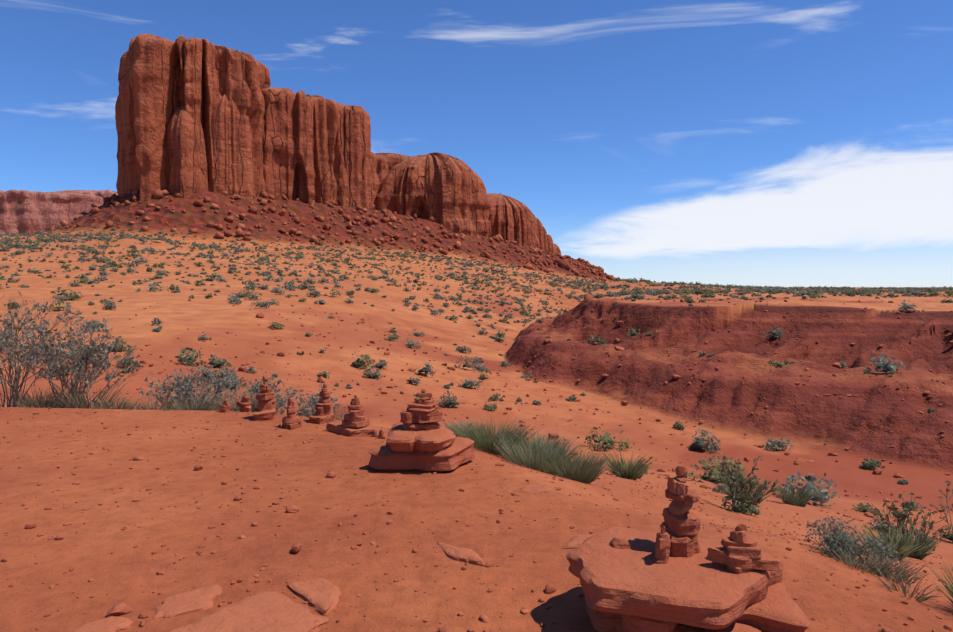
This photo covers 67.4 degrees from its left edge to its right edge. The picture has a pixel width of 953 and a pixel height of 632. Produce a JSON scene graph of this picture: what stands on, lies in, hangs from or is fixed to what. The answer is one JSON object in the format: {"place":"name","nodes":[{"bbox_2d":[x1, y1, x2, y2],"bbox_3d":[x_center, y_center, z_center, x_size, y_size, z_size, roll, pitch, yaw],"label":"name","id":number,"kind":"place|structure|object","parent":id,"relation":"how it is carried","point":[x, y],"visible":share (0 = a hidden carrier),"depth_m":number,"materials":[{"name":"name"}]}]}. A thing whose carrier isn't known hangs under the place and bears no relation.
{"place":"outdoors","nodes":[
{"label":"outdoors","id":0,"kind":"place"},
{"bbox_2d":[0,191,952,631],"bbox_3d":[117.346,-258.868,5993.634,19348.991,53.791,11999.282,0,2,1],"label":"desert ground","id":1,"kind":"structure","parent":0,"point":[722,395],"depth_m":34.16,"materials":[{"name":"sand"}]},
{"bbox_2d":[0,189,117,234],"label":"distant mesa","id":2,"kind":"structure","parent":1,"relation":"on","point":[25,211],"depth_m":872.99,"materials":[{"name":"brown stone"}]},
{"bbox_2d":[72,484,592,631],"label":"flat rock slabs","id":3,"kind":"structure","parent":1,"relation":"on","point":[279,612],"depth_m":3.72,"materials":[{"name":"brown stone"}]},
{"bbox_2d":[49,188,625,280],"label":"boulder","id":4,"kind":"object","parent":1,"relation":"on","point":[562,263],"visible":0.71,"depth_m":340.19,"materials":[{"name":"brown stone"}]},
{"bbox_2d":[115,34,560,254],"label":"butte","id":5,"kind":"object","parent":1,"relation":"on","point":[193,115],"visible":0.73,"depth_m":332.19,"materials":[{"name":"brown stone"}]},
{"bbox_2d":[0,225,952,507],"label":"scrub bush","id":6,"kind":"object","parent":1,"relation":"on","point":[706,291],"visible":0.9,"depth_m":117.26,"materials":[{"name":"green plant"}]},
{"bbox_2d":[0,297,952,534],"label":"scattered rocks","id":7,"kind":"object","parent":1,"relation":"on","point":[798,461],"visible":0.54,"depth_m":43.54,"materials":[{"name":"brown stone"}]},
{"bbox_2d":[0,291,952,566],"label":"shrub","id":8,"kind":"object","parent":1,"relation":"on","point":[826,541],"depth_m":11.21,"materials":[{"name":"grey plant"}]},
{"bbox_2d":[0,406,952,631],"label":"pebbles","id":9,"kind":"object","parent":1,"relation":"on","point":[120,608],"visible":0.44,"depth_m":5.00,"materials":[{"name":"brown stone"}]},
{"bbox_2d":[1,379,952,605],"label":"grass clumps","id":10,"kind":"object","parent":1,"relation":"on","point":[550,457],"visible":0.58,"depth_m":7.69,"materials":[{"name":"green plant"}]},
{"bbox_2d":[219,375,809,631],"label":"rock cairns","id":11,"kind":"object","parent":1,"relation":"on","point":[676,574],"visible":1,"depth_m":3.44,"materials":[{"name":"brown stone"}]},
{"bbox_2d":[0,0,952,286],"label":"sky","id":12,"kind":"structure","parent":0,"point":[780,143],"materials":[{"name":"blue"}]}
]}

